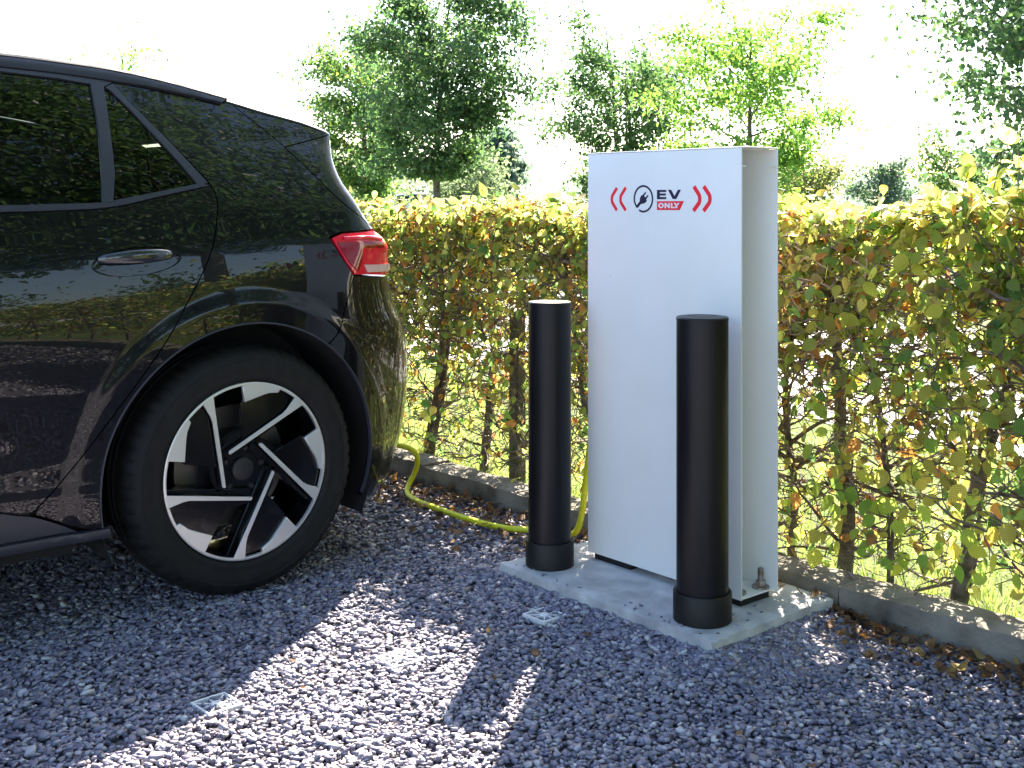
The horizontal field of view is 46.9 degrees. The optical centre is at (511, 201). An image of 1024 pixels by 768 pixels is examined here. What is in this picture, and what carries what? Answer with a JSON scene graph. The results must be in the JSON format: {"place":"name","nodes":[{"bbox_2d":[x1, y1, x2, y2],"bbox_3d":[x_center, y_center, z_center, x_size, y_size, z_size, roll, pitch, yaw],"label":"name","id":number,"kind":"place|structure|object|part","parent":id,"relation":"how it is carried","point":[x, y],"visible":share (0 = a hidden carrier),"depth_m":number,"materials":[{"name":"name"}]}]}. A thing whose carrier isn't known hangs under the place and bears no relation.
{"place":"outdoors","nodes":[
{"label":"outdoors","id":0,"kind":"place"},
{"bbox_2d":[392,193,432,207],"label":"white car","id":1,"kind":"object","parent":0,"point":[407,197],"visible":0.02,"depth_m":54.24,"materials":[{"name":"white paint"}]},
{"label":"side window","id":2,"kind":"part","parent":1,"relation":"part of","materials":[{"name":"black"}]},
{"bbox_2d":[0,476,1023,767],"bbox_3d":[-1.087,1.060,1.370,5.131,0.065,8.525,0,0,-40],"label":"gravel","id":3,"kind":"structure","parent":0,"point":[756,664],"depth_m":2.64,"materials":[{"name":"grey gravel"}]},
{"bbox_2d":[0,53,406,594],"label":"parked car","id":4,"kind":"object","parent":3,"relation":"on","point":[202,334],"visible":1,"depth_m":3.12,"materials":[{"name":"black paint"}]},
{"bbox_3d":[-1.415,-0.158,2.770,0.910,0.350,0.158,0,0,-40],"label":"side window","id":5,"kind":"part","parent":4,"relation":"part of","materials":[{"name":"black glass"}]},
{"bbox_3d":[-1.456,-0.323,2.837,1.009,0.051,0.025,0,0,-40],"label":"window frame","id":6,"kind":"part","parent":4,"relation":"part of","materials":[{"name":"grey plastic"}]},
{"bbox_3d":[-1.060,-0.151,3.063,0.040,0.319,0.167,0,0,-31],"label":"window frame","id":7,"kind":"part","parent":4,"relation":"part of","materials":[{"name":"grey plastic"}]},
{"bbox_3d":[-1.258,0.353,2.778,1.237,0.786,0.104,0,0,-40],"label":"rear door","id":8,"kind":"part","parent":4,"relation":"part of","materials":[{"name":"black paint"}]},
{"bbox_3d":[-0.971,-0.149,3.141,0.246,0.308,0.149,0,0,-40],"label":"quarter window","id":9,"kind":"part","parent":4,"relation":"part of","materials":[{"name":"black glass"}]},
{"bbox_3d":[-0.955,-0.178,3.171,0.270,0.275,0.029,0,0,-9],"label":"window frame","id":10,"kind":"part","parent":4,"relation":"part of","materials":[{"name":"grey plastic"}]},
{"bbox_2d":[190,692,243,719],"bbox_3d":[-0.624,1.065,2.495,0.082,0.015,0.082,0,0,-42],"label":"marker plate","id":11,"kind":"object","parent":3,"relation":"on","point":[219,703],"visible":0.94,"depth_m":2.49,"materials":[{"name":"white plastic"}]},
{"bbox_2d":[375,649,423,668],"bbox_3d":[-0.261,1.065,2.742,0.082,0.015,0.082,0,0,-37],"label":"marker plate","id":12,"kind":"object","parent":3,"relation":"on","point":[388,662],"visible":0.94,"depth_m":2.73,"materials":[{"name":"white plastic"}]},
{"bbox_2d":[396,440,587,537],"bbox_3d":[-0.306,0.569,4.137,0.200,0.976,1.895,0,0,-43],"label":"charging cable","id":13,"kind":"object","parent":3,"relation":"on","point":[523,529],"visible":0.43,"depth_m":3.84,"materials":[{"name":"yellow plastic"}]},
{"bbox_2d":[522,607,566,624],"bbox_3d":[0.083,1.059,3.016,0.082,0.015,0.082,0,0,-42],"label":"marker plate","id":14,"kind":"object","parent":3,"relation":"on","point":[529,615],"visible":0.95,"depth_m":3.00,"materials":[{"name":"white plastic"}]},
{"bbox_2d":[107,468,1023,767],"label":"leaf litter","id":15,"kind":"object","parent":3,"relation":"on","point":[945,650],"visible":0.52,"depth_m":2.90,"materials":[{"name":"brown plant"}]},
{"bbox_2d":[499,541,832,651],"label":"concrete slab","id":16,"kind":"structure","parent":3,"relation":"on","point":[610,588],"depth_m":3.01,"materials":[{"name":"grey concrete"}]},
{"bbox_2d":[526,300,573,571],"bbox_3d":[0.105,0.643,3.289,0.135,0.734,0.135,0,0,-40],"label":"bollard","id":17,"kind":"object","parent":16,"relation":"on","point":[549,543],"visible":1,"depth_m":3.24,"materials":[{"name":"plastic"}]},
{"bbox_2d":[515,564,827,633],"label":"loose chippings","id":18,"kind":"object","parent":16,"relation":"on","point":[681,625],"visible":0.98,"depth_m":2.93,"materials":[{"name":"gravel"}]},
{"bbox_2d":[588,146,777,605],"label":"ev charging point","id":19,"kind":"structure","parent":16,"relation":"on","point":[673,234],"depth_m":3.12,"materials":[{"name":"white metal"}]},
{"bbox_2d":[673,314,731,628],"bbox_3d":[0.461,0.643,2.858,0.141,0.734,0.141,0,0,-40],"label":"bollard","id":20,"kind":"object","parent":16,"relation":"on","point":[702,595],"visible":1,"depth_m":2.80,"materials":[{"name":"plastic"}]},
{"bbox_2d":[366,476,1023,747],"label":"fallen twigs","id":21,"kind":"object","parent":3,"relation":"on","point":[822,635],"visible":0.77,"depth_m":2.83,"materials":[{"name":"plant"}]},
{"bbox_2d":[0,0,1023,177],"label":"sky","id":22,"kind":"structure","parent":0,"point":[235,50],"materials":[{"name":"white"}]},
{"bbox_2d":[348,169,1023,204],"bbox_3d":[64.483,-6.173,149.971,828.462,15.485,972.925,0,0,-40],"label":"hills","id":23,"kind":"structure","parent":0,"point":[549,183],"depth_m":390.77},
{"bbox_2d":[389,205,1000,453],"bbox_3d":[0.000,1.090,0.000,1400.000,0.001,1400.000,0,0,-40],"label":"ground","id":24,"kind":"structure","parent":0,"point":[534,280],"depth_m":16.29,"materials":[{"name":"green plant"}]},
{"bbox_2d":[68,21,186,74],"bbox_3d":[-11.080,-1.743,29.673,5.384,5.736,4.598,0,0,-40],"label":"broadleaf tree","id":25,"kind":"object","parent":24,"relation":"on","point":[123,55],"visible":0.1,"depth_m":30.27,"materials":[{"name":"green plant"}]},
{"bbox_2d":[276,33,433,206],"bbox_3d":[-3.301,-1.329,25.178,3.364,4.904,3.934,0,0,-40],"label":"broadleaf tree","id":26,"kind":"object","parent":24,"relation":"on","point":[332,105],"visible":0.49,"depth_m":24.58,"materials":[{"name":"green plant"}]},
{"bbox_2d":[285,103,462,206],"bbox_3d":[-5.597,-1.148,38.797,8.096,4.546,7.498,0,0,13],"label":"broadleaf tree","id":27,"kind":"object","parent":24,"relation":"on","point":[408,188],"visible":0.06,"depth_m":39.33,"materials":[{"name":"green plant"}]},
{"bbox_2d":[315,0,563,198],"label":"broadleaf tree","id":28,"kind":"object","parent":24,"relation":"on","point":[474,110],"visible":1,"depth_m":19.37,"materials":[{"name":"green plant"}]},
{"bbox_2d":[400,134,535,205],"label":"broadleaf tree","id":29,"kind":"object","parent":24,"relation":"on","point":[455,189],"visible":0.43,"depth_m":44.02,"materials":[{"name":"green plant"}]},
{"bbox_2d":[446,118,541,200],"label":"broadleaf tree","id":30,"kind":"object","parent":24,"relation":"on","point":[521,165],"visible":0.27,"depth_m":69.00,"materials":[{"name":"green plant"}]},
{"bbox_2d":[515,1,727,203],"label":"broadleaf tree","id":31,"kind":"object","parent":24,"relation":"on","point":[640,75],"visible":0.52,"depth_m":20.40,"materials":[{"name":"green plant"}]},
{"bbox_2d":[389,448,1023,674],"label":"kerb","id":32,"kind":"structure","parent":24,"relation":"on","point":[996,636],"depth_m":3.00,"materials":[{"name":"concrete"}]},
{"bbox_2d":[609,0,889,195],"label":"broadleaf tree","id":33,"kind":"object","parent":24,"relation":"on","point":[742,91],"visible":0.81,"depth_m":16.82,"materials":[{"name":"green plant"}]},
{"bbox_2d":[770,142,876,212],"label":"broadleaf tree","id":34,"kind":"object","parent":24,"relation":"on","point":[815,183],"visible":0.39,"depth_m":44.30,"materials":[{"name":"green plant"}]},
{"bbox_2d":[835,151,922,206],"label":"broadleaf tree","id":35,"kind":"object","parent":24,"relation":"on","point":[891,178],"visible":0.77,"depth_m":59.41,"materials":[{"name":"green plant"}]},
{"bbox_2d":[839,0,1023,190],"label":"broadleaf tree","id":36,"kind":"object","parent":24,"relation":"on","point":[1009,36],"visible":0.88,"depth_m":10.72,"materials":[{"name":"green plant"}]},
{"bbox_2d":[887,122,1023,257],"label":"broadleaf tree","id":37,"kind":"object","parent":24,"relation":"on","point":[937,168],"visible":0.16,"depth_m":14.53,"materials":[{"name":"green plant"}]},
{"bbox_2d":[398,351,1023,619],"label":"lawn","id":38,"kind":"structure","parent":0,"point":[913,580],"depth_m":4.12,"materials":[{"name":"plant"}]},
{"bbox_2d":[509,311,525,483],"bbox_3d":[0.019,0.756,4.289,0.036,0.728,0.056,0,0,-40],"label":"wooden stake","id":39,"kind":"object","parent":38,"relation":"on","point":[518,375],"visible":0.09,"depth_m":4.27,"materials":[{"name":"brown wood"}]},
{"bbox_2d":[349,125,1023,606],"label":"hornbeam hedge","id":40,"kind":"object","parent":38,"relation":"on","point":[825,245],"visible":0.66,"depth_m":3.15,"materials":[{"name":"green plant"}]},
{"bbox_2d":[406,280,1023,456],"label":"path","id":41,"kind":"structure","parent":0,"point":[866,419],"depth_m":6.77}
]}

